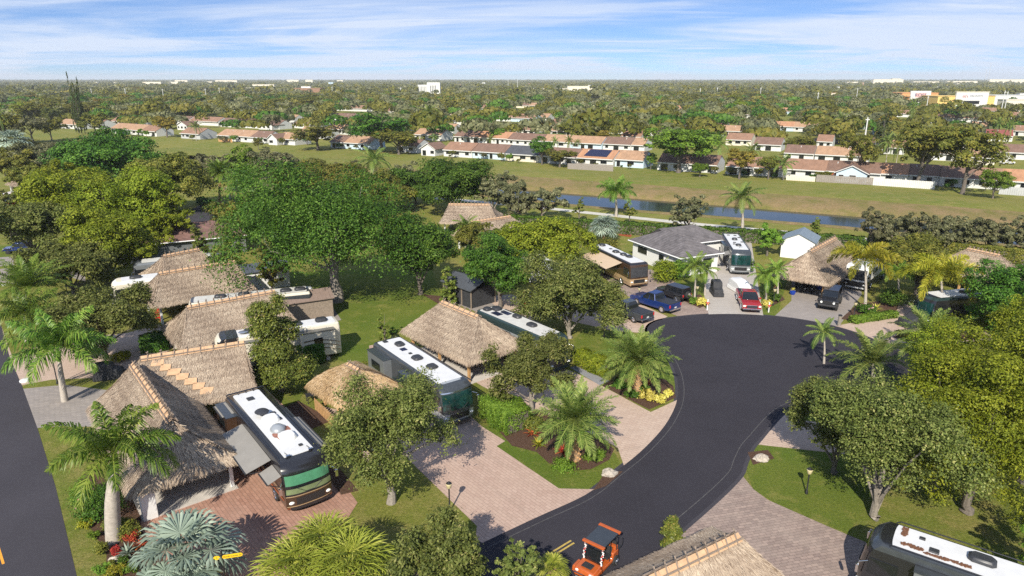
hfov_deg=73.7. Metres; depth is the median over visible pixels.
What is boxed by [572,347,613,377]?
hedge
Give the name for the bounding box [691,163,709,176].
leafy tree
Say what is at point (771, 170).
sliding door
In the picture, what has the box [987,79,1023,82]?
distant building
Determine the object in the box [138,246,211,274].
thatched hut
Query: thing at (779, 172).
house
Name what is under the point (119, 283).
motorhome
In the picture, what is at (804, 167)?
house
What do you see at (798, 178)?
board fence
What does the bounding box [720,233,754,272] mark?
motorhome
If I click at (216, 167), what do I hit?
date palm
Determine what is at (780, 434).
paved drive
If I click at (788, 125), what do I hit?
house
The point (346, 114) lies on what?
house
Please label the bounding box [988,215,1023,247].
leafy tree
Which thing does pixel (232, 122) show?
house
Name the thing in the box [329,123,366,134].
house
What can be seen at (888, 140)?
coconut palm
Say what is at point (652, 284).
paved drive
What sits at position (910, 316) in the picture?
covered vehicle
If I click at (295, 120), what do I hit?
house
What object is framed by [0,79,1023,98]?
distant woods
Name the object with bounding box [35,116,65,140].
leafy tree
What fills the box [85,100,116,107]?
leafy tree
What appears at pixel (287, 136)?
house
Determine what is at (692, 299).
shrub
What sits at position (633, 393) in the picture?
shrub
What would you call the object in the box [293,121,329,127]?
house
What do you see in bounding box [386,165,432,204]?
ficus tree
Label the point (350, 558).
green fan palm
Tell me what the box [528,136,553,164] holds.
ficus tree
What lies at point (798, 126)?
house
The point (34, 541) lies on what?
street
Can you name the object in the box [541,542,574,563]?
line
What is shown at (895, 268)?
foxtail palm
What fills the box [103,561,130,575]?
shrub
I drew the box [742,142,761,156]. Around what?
coconut palm
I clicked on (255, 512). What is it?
paved drive
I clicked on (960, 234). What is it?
leafy tree
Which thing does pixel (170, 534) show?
silver palm
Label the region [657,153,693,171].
house
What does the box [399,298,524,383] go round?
thatched hut
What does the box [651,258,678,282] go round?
shrub
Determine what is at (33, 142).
leafy tree
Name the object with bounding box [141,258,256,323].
thatched hut
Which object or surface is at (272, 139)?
house
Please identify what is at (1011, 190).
board fence
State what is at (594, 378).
gravel strip
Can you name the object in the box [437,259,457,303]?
magnolia tree
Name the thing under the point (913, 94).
shop
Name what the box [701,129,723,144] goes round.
ficus tree
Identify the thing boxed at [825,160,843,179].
house
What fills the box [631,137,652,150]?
house
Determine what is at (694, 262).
coconut palm
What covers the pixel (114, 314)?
oak tree
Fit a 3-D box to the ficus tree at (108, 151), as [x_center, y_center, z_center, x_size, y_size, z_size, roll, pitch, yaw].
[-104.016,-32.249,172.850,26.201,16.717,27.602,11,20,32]
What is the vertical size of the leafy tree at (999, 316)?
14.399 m
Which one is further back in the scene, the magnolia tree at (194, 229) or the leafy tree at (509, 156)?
the leafy tree at (509, 156)
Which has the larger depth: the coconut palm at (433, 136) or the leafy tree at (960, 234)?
the coconut palm at (433, 136)
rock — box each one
[108,556,118,563]
[602,468,617,476]
[753,453,769,462]
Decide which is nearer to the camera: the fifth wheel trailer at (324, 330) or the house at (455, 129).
the fifth wheel trailer at (324, 330)
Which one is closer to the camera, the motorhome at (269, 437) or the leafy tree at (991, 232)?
the motorhome at (269, 437)
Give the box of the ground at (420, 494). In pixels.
[0,80,1023,575]
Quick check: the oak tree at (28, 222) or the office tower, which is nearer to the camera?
the oak tree at (28, 222)
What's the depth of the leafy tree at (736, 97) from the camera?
633.50 m
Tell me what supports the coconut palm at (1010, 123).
on the ground at (420, 494)
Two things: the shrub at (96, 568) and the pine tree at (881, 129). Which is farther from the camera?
the pine tree at (881, 129)
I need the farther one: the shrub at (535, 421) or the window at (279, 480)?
the shrub at (535, 421)
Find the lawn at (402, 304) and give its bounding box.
[260,267,441,405]
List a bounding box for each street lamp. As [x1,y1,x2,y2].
[49,348,57,383]
[446,481,451,506]
[805,467,812,493]
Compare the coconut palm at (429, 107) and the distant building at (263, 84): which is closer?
the coconut palm at (429, 107)
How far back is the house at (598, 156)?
227.10 m
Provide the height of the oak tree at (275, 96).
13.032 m
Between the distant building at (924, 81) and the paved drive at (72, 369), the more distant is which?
the distant building at (924, 81)
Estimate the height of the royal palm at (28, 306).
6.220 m
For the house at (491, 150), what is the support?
on the ground at (420, 494)
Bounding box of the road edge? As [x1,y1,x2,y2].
[413,314,908,575]
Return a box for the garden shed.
[780,227,820,258]
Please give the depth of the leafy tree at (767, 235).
110.14 m
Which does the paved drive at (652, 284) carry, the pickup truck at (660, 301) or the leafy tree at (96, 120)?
the pickup truck at (660, 301)
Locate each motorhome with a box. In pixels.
[110,273,156,307]
[131,252,218,274]
[188,286,310,304]
[213,385,337,510]
[367,336,478,423]
[477,306,574,370]
[521,254,553,282]
[582,243,650,285]
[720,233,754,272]
[844,249,885,289]
[855,521,1023,575]
[908,288,990,321]
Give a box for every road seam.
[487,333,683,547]
[679,401,790,516]
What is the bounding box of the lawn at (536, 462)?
[483,425,620,488]
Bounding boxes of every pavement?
[0,257,84,280]
[0,268,17,283]
[187,205,214,221]
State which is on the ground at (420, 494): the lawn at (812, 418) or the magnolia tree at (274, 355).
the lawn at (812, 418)
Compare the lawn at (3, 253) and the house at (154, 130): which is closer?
the lawn at (3, 253)
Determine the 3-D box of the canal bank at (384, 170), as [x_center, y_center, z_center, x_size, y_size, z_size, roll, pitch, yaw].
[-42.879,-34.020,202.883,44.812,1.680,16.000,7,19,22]
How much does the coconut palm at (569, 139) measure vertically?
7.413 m
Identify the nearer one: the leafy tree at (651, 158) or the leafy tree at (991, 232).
the leafy tree at (991, 232)
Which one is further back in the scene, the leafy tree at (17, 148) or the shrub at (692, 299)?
the leafy tree at (17, 148)
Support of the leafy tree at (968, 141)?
on the ground at (420, 494)
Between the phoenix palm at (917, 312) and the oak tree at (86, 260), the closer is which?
the phoenix palm at (917, 312)
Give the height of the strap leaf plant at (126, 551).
0.755 m
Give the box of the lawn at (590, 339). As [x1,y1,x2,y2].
[572,329,674,390]
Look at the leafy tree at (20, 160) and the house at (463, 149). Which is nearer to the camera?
the leafy tree at (20, 160)
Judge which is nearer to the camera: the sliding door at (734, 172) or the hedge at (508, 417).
the hedge at (508, 417)
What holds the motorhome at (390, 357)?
on the paved drive at (495, 490)
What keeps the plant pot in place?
on the paved drive at (800, 305)
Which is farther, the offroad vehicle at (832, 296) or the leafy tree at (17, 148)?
the leafy tree at (17, 148)
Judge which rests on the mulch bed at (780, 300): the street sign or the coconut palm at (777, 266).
the coconut palm at (777, 266)
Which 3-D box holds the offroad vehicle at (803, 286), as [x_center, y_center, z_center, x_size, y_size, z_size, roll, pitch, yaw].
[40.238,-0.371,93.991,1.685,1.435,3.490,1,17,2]
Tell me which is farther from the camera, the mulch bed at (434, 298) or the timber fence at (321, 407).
the mulch bed at (434, 298)
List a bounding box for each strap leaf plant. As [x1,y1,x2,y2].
[117,541,137,556]
[133,539,145,549]
[525,427,540,436]
[531,437,545,449]
[555,444,567,456]
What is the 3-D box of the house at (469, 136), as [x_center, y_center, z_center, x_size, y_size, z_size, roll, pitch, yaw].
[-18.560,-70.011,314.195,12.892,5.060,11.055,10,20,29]
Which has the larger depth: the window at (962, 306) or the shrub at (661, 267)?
the shrub at (661, 267)
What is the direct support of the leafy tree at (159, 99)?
on the ground at (420, 494)
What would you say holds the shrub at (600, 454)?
on the mulch bed at (520, 439)
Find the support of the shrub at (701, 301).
on the mulch bed at (698, 296)
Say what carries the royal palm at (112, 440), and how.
on the mulch bed at (132, 511)
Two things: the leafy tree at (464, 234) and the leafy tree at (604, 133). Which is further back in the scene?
the leafy tree at (604, 133)
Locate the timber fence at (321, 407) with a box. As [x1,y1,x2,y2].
[314,398,355,445]
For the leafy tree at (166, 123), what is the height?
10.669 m
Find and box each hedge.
[137,330,169,353]
[195,196,213,206]
[296,343,325,364]
[478,390,531,435]
[504,214,875,249]
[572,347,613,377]
[848,309,899,323]
[866,235,1023,264]
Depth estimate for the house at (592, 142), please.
280.02 m
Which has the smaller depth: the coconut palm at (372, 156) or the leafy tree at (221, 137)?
the coconut palm at (372, 156)
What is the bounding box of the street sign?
[213,549,242,575]
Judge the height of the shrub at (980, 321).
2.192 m
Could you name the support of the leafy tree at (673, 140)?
on the ground at (420, 494)
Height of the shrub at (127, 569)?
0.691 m
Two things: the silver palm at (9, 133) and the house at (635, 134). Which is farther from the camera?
the house at (635, 134)
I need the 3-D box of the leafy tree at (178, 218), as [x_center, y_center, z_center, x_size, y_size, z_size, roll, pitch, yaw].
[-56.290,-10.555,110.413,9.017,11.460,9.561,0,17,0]
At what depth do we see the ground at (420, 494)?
77.36 m
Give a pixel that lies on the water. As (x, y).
(727, 211)
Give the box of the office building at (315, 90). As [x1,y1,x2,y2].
[294,86,324,93]
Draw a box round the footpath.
[334,192,866,240]
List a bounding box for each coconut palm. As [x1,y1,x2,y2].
[0,102,6,130]
[188,120,202,140]
[353,146,395,173]
[416,104,440,117]
[428,133,439,141]
[451,214,480,233]
[486,134,495,142]
[552,136,558,145]
[564,134,572,147]
[674,251,713,296]
[690,103,700,111]
[690,258,720,294]
[708,135,732,154]
[719,181,767,227]
[732,116,743,124]
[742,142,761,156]
[747,262,785,299]
[759,258,793,293]
[772,154,797,179]
[803,317,844,363]
[833,110,850,136]
[877,131,895,161]
[890,132,907,162]
[907,98,917,117]
[992,117,1005,143]
[1003,115,1017,143]
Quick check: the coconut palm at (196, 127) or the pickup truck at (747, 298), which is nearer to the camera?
the pickup truck at (747, 298)
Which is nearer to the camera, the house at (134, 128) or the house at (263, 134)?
the house at (263, 134)
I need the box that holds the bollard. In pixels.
[837,314,841,326]
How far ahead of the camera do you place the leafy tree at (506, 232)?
99.25 m
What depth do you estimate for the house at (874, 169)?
193.10 m
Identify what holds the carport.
on the ground at (420, 494)
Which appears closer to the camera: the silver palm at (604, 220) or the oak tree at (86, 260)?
the oak tree at (86, 260)
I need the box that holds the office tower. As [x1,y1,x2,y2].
[418,82,440,93]
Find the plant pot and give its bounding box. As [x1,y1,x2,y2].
[789,287,795,294]
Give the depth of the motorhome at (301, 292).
80.96 m
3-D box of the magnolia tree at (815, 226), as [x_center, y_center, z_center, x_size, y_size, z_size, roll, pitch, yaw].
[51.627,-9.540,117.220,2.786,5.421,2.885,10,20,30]
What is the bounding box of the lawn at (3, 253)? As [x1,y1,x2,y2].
[0,241,42,256]
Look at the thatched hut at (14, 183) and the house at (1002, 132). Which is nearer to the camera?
the thatched hut at (14, 183)
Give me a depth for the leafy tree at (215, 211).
120.46 m
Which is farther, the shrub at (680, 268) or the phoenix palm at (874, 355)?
the shrub at (680, 268)
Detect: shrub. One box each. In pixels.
[63,481,128,525]
[65,476,99,506]
[73,517,93,528]
[86,530,101,539]
[90,562,110,574]
[93,541,108,554]
[97,519,104,531]
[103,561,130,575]
[106,559,116,568]
[108,349,131,361]
[110,544,122,555]
[115,555,128,563]
[116,516,142,541]
[120,529,139,541]
[120,562,139,573]
[388,327,396,333]
[462,245,471,257]
[522,413,545,434]
[550,455,578,474]
[581,445,606,462]
[595,234,620,248]
[611,378,629,388]
[623,388,640,397]
[637,387,655,401]
[639,384,650,390]
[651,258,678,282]
[653,393,666,403]
[663,388,673,397]
[669,259,692,278]
[689,296,697,304]
[696,295,708,305]
[750,258,755,270]
[760,299,773,306]
[770,293,781,301]
[854,302,879,313]
[877,286,913,305]
[891,328,909,339]
[959,311,994,335]
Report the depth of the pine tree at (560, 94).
747.25 m
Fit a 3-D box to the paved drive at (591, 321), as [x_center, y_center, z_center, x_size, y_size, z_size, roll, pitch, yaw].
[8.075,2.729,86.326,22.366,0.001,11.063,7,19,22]
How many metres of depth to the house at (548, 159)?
233.01 m
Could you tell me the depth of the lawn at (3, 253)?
115.24 m
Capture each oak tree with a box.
[0,189,27,233]
[0,200,83,255]
[3,234,122,298]
[33,278,162,362]
[40,107,62,117]
[118,100,135,103]
[249,97,267,104]
[266,93,285,97]
[286,94,306,99]
[313,365,467,505]
[381,502,491,575]
[479,326,577,410]
[492,536,540,575]
[508,249,634,338]
[624,100,642,105]
[745,92,761,96]
[782,374,874,474]
[804,361,1008,521]
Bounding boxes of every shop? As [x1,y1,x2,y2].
[893,91,938,102]
[920,92,994,106]
[989,95,1023,104]
[996,99,1023,111]
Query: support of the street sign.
on the paved drive at (255, 512)
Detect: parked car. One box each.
[1,241,27,253]
[1000,160,1014,164]
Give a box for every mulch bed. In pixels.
[76,472,167,575]
[284,401,357,494]
[423,294,444,302]
[499,411,613,470]
[594,471,622,489]
[603,376,675,408]
[681,294,709,307]
[748,450,773,464]
[767,295,784,305]
[842,301,897,319]
[893,330,989,341]
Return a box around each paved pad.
[333,308,340,320]
[456,294,540,319]
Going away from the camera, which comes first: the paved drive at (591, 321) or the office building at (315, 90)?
the paved drive at (591, 321)
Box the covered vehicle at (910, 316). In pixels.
[896,311,926,328]
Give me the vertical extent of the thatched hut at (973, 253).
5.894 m
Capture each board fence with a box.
[218,138,232,142]
[568,163,575,168]
[576,163,612,170]
[786,175,814,181]
[816,175,873,184]
[873,178,935,188]
[999,187,1023,195]
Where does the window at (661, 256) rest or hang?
in the white house at (673, 243)
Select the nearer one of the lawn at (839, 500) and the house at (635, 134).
the lawn at (839, 500)
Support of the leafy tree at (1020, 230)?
on the ground at (420, 494)
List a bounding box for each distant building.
[215,80,237,81]
[252,84,275,85]
[567,86,591,90]
[871,79,903,83]
[911,81,938,83]
[945,81,977,82]
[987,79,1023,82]
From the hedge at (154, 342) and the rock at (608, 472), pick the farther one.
the hedge at (154, 342)
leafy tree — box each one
[0,114,24,130]
[0,136,42,146]
[0,141,55,168]
[0,146,39,189]
[1,159,61,186]
[8,101,24,117]
[10,166,122,231]
[11,102,52,117]
[12,116,52,139]
[22,158,91,194]
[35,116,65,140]
[36,141,74,147]
[40,96,65,100]
[56,198,164,281]
[57,97,90,103]
[64,103,90,111]
[68,162,182,231]
[75,111,108,134]
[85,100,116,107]
[112,151,219,213]
[117,227,162,262]
[118,94,134,96]
[139,185,195,250]
[143,98,163,102]
[149,116,176,136]
[167,93,187,100]
[177,98,196,103]
[192,153,235,180]
[200,201,248,224]
[217,136,227,140]
[223,143,258,172]
[229,135,237,141]
[245,147,300,181]
[251,245,290,288]
[252,137,263,149]
[262,114,282,130]
[266,97,284,103]
[271,157,367,188]
[289,124,338,149]
[295,96,319,103]
[306,92,318,97]
[338,167,417,208]
[369,128,424,154]
[389,161,417,174]
[452,222,497,249]
[473,177,509,207]
[488,128,504,135]
[491,170,527,190]
[493,217,544,258]
[497,152,505,157]
[499,186,535,214]
[506,153,512,159]
[511,215,599,263]
[519,187,570,215]
[544,148,577,166]
[556,121,585,133]
[595,130,609,136]
[643,126,725,172]
[646,153,657,169]
[668,194,708,225]
[691,93,709,98]
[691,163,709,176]
[725,148,758,178]
[725,167,733,174]
[726,94,747,100]
[733,99,747,106]
[755,155,782,178]
[757,222,784,255]
[783,136,817,144]
[814,171,827,175]
[838,129,883,162]
[854,206,898,245]
[875,214,921,245]
[878,114,902,121]
[879,230,961,294]
[887,310,1023,531]
[891,349,1006,491]
[894,122,961,182]
[897,314,989,387]
[898,211,948,241]
[923,214,973,244]
[931,126,1016,194]
[945,216,987,242]
[948,179,958,187]
[972,218,1018,245]
[973,296,1023,484]
[979,168,1016,198]
[985,294,1023,355]
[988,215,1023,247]
[1015,222,1023,247]
[1018,524,1023,562]
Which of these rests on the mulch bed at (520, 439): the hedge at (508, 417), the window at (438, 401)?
the hedge at (508, 417)
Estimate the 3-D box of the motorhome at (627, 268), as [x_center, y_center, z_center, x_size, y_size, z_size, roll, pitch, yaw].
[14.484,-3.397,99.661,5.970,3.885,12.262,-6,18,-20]
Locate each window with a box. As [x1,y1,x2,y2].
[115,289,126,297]
[135,269,144,274]
[275,477,282,490]
[431,393,439,406]
[623,267,628,274]
[638,245,647,254]
[658,253,663,259]
[703,257,711,265]
[805,171,811,175]
[866,557,897,575]
[885,175,892,179]
[934,305,945,313]
[960,303,967,308]
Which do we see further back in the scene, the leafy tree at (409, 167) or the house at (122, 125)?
the house at (122, 125)
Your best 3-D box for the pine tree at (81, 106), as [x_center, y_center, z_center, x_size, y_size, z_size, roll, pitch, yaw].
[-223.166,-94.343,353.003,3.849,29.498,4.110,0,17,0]
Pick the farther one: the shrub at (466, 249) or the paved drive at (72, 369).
the shrub at (466, 249)
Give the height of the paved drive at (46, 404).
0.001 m
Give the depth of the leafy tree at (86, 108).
459.42 m
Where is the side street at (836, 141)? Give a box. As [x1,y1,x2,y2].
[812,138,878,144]
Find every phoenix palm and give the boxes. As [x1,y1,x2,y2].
[0,253,78,316]
[825,327,915,389]
[886,303,977,359]
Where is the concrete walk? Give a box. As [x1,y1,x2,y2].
[322,407,385,475]
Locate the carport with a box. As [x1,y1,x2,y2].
[239,260,289,290]
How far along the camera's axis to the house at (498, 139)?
303.52 m
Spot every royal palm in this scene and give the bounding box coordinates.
[0,286,57,341]
[0,305,116,401]
[41,401,181,544]
[596,174,636,216]
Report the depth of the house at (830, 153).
237.40 m
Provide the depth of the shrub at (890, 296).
86.97 m
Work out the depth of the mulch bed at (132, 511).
44.36 m
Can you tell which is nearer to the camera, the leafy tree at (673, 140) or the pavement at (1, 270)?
the pavement at (1, 270)
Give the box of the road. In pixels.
[416,314,914,575]
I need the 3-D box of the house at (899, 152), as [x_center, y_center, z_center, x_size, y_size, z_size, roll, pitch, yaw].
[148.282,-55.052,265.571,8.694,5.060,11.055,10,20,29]
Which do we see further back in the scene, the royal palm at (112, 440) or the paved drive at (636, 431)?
the paved drive at (636, 431)
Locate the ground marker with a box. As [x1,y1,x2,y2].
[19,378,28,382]
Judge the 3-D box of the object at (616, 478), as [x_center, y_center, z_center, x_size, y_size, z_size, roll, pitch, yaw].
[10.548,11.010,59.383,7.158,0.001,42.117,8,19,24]
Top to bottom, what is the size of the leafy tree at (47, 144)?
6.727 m
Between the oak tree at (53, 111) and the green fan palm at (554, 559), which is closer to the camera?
the green fan palm at (554, 559)
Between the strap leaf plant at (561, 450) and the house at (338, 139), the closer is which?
the strap leaf plant at (561, 450)
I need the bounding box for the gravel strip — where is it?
[571,366,607,384]
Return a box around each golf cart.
[92,361,125,381]
[572,522,622,575]
[709,279,723,296]
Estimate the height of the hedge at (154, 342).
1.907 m
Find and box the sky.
[0,0,1023,79]
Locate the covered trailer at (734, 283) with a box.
[727,277,751,291]
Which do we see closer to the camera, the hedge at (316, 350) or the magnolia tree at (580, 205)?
the hedge at (316, 350)
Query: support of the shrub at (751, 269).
on the paved drive at (728, 303)
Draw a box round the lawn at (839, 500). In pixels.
[747,445,870,532]
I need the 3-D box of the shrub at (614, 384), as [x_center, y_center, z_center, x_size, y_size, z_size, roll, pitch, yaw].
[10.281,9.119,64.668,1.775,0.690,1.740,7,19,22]
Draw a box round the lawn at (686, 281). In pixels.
[674,274,706,307]
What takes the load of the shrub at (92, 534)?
on the mulch bed at (132, 511)
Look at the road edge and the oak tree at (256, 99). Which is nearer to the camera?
the road edge
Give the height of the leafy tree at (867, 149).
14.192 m
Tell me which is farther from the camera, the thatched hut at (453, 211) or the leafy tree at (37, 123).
the leafy tree at (37, 123)
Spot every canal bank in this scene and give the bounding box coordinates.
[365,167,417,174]
[480,194,1021,246]
[485,174,1023,228]
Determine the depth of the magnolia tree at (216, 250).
93.58 m
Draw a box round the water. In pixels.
[498,188,1023,244]
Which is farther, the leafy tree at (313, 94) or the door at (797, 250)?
the leafy tree at (313, 94)
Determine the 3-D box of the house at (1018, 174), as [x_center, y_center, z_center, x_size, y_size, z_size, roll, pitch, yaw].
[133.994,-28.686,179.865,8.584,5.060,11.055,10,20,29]
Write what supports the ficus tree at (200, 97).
on the ground at (420, 494)
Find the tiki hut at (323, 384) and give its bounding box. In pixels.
[305,360,402,411]
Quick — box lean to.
[283,287,333,320]
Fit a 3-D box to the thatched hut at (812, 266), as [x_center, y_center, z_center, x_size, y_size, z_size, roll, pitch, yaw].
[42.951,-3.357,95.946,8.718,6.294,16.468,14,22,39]
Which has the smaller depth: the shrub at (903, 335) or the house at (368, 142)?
the shrub at (903, 335)
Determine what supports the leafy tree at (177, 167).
on the ground at (420, 494)
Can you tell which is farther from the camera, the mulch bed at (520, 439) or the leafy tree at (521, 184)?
the leafy tree at (521, 184)
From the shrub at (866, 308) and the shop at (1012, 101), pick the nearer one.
the shrub at (866, 308)
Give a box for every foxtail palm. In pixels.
[826,240,902,303]
[879,260,919,303]
[893,252,982,301]
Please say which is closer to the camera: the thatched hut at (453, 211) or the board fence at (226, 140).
the thatched hut at (453, 211)
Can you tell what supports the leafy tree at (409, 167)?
on the ground at (420, 494)
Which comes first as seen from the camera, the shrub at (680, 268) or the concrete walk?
the concrete walk
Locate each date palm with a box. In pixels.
[204,158,236,202]
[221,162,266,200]
[529,375,620,462]
[594,325,681,393]
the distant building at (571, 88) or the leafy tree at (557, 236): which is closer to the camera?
the leafy tree at (557, 236)
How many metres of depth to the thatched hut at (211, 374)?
58.14 m
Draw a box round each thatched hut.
[4,181,17,190]
[85,360,237,521]
[121,338,256,405]
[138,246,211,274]
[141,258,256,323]
[161,287,296,349]
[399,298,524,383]
[438,202,503,229]
[453,213,521,248]
[604,525,783,575]
[772,235,852,296]
[929,246,1019,288]
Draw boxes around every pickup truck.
[603,298,653,322]
[630,290,681,312]
[736,288,761,310]
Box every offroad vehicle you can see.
[655,282,690,300]
[795,281,813,292]
[817,284,842,310]
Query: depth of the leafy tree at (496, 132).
304.22 m
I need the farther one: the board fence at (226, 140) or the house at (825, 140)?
the board fence at (226, 140)
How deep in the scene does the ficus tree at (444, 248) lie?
87.49 m
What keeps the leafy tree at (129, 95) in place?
on the ground at (420, 494)
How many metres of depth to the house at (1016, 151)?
245.07 m
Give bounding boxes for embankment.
[146,148,455,169]
[486,165,1023,211]
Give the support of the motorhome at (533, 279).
on the ground at (420, 494)
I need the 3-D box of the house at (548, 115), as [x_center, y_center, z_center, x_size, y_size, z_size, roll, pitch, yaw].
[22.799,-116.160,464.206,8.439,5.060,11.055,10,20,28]
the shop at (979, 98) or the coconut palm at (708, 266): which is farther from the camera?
the shop at (979, 98)
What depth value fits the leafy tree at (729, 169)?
205.08 m
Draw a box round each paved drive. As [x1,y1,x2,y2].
[1,325,172,384]
[23,385,105,427]
[141,399,357,575]
[369,345,593,542]
[476,369,676,464]
[493,296,667,332]
[599,270,708,315]
[675,477,865,575]
[705,243,762,314]
[759,415,853,453]
[775,276,861,325]
[837,304,990,343]
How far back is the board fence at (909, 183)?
182.57 m
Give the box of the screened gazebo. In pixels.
[440,271,495,308]
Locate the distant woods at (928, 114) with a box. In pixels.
[0,88,1023,137]
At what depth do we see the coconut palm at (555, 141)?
259.70 m
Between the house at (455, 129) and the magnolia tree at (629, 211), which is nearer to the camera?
the magnolia tree at (629, 211)
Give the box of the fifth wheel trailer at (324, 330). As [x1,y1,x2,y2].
[214,316,341,367]
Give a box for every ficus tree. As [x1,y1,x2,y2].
[36,125,166,180]
[182,95,206,100]
[182,154,448,302]
[234,184,297,256]
[347,112,411,151]
[373,214,461,294]
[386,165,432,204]
[413,157,496,204]
[459,229,532,307]
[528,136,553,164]
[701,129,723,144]
[955,256,1023,337]
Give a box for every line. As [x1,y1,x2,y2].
[0,550,4,563]
[514,540,570,574]
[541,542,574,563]
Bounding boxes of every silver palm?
[0,129,33,146]
[129,507,248,575]
[158,554,220,575]
[588,215,619,238]
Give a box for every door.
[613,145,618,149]
[660,163,667,170]
[730,168,737,174]
[742,168,750,175]
[765,145,771,150]
[770,169,778,176]
[793,246,800,258]
[818,155,825,159]
[944,179,953,186]
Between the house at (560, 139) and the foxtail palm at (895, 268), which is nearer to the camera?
the foxtail palm at (895, 268)
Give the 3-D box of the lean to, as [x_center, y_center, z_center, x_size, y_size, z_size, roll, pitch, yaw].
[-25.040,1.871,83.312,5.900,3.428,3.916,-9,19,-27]
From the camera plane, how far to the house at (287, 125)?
390.50 m
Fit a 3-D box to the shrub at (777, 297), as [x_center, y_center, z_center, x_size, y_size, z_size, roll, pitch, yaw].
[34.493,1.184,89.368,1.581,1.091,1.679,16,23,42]
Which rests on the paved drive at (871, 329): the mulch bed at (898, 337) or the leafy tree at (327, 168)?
the mulch bed at (898, 337)
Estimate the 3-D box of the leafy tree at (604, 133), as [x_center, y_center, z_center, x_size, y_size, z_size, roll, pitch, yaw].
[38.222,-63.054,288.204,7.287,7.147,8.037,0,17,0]
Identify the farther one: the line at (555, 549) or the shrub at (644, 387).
the shrub at (644, 387)
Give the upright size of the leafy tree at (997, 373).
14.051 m
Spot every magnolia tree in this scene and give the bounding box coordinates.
[190,223,209,252]
[207,206,243,264]
[243,291,320,391]
[376,308,391,340]
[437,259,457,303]
[571,197,584,217]
[623,201,637,220]
[810,217,821,235]
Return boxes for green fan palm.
[246,530,346,575]
[274,508,374,575]
[302,523,399,575]
[532,552,571,575]
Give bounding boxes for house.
[62,119,93,128]
[96,120,116,128]
[111,116,151,124]
[111,123,133,132]
[126,124,148,134]
[129,220,246,263]
[141,125,173,136]
[176,121,198,129]
[179,127,217,139]
[189,116,224,125]
[216,129,238,137]
[219,118,252,127]
[231,129,258,142]
[248,119,291,129]
[250,130,277,143]
[259,121,284,129]
[266,133,284,144]
[283,132,310,144]
[286,115,303,122]
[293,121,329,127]
[298,126,338,138]
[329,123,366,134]
[329,135,349,148]
[332,113,358,119]
[343,135,385,149]
[353,105,370,111]
[395,139,428,152]
[414,128,452,140]
[419,141,445,155]
[442,141,478,157]
[450,124,459,133]
[453,130,482,142]
[471,143,510,159]
[477,131,515,143]
[505,145,540,162]
[507,133,546,145]
[511,114,540,121]
[516,102,528,107]
[521,127,543,132]
[538,147,581,164]
[541,113,553,119]
[541,134,574,147]
[550,125,582,135]
[570,135,606,148]
[576,148,619,166]
[603,136,634,149]
[615,150,652,167]
[620,130,647,137]
[628,225,724,276]
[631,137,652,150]
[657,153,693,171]
[688,154,724,172]
[724,125,743,135]
[725,133,755,145]
[725,157,757,175]
[753,137,784,151]
[754,157,790,176]
[776,121,794,130]
[784,144,816,158]
[787,158,828,178]
[793,122,817,131]
[815,146,869,161]
[816,134,834,145]
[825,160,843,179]
[834,163,869,182]
[842,161,882,180]
[881,162,909,183]
[882,140,904,154]
[897,110,908,116]
[907,163,941,185]
[931,151,961,160]
[939,113,957,120]
[939,165,974,187]
[957,114,981,121]
[970,150,993,164]
[972,121,988,131]
[973,167,1002,189]
[985,129,1012,141]
[997,144,1023,159]
[1003,168,1023,190]
[1012,125,1023,135]
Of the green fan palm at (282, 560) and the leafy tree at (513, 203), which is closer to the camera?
the green fan palm at (282, 560)
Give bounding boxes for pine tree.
[66,71,82,132]
[70,81,83,132]
[76,78,87,133]
[554,85,562,97]
[873,106,893,154]
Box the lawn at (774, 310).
[760,277,786,315]
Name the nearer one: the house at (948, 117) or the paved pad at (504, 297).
the paved pad at (504, 297)
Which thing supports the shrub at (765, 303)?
on the lawn at (774, 310)
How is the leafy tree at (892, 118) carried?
on the ground at (420, 494)
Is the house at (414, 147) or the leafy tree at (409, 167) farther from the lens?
the house at (414, 147)
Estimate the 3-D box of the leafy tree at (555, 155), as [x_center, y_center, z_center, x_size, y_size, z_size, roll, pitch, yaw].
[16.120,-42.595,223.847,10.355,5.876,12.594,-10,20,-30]
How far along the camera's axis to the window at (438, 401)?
56.72 m
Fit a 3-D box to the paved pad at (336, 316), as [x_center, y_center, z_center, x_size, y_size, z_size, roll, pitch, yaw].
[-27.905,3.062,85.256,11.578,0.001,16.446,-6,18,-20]
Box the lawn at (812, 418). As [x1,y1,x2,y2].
[790,410,818,420]
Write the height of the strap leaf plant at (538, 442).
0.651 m
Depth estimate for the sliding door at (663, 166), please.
216.30 m
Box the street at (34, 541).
[0,325,76,575]
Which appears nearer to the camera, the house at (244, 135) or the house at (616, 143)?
the house at (616, 143)
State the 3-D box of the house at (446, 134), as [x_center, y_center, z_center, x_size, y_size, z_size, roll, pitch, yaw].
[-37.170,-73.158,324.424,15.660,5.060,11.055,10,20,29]
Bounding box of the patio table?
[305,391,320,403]
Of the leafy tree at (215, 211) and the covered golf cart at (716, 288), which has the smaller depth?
the covered golf cart at (716, 288)

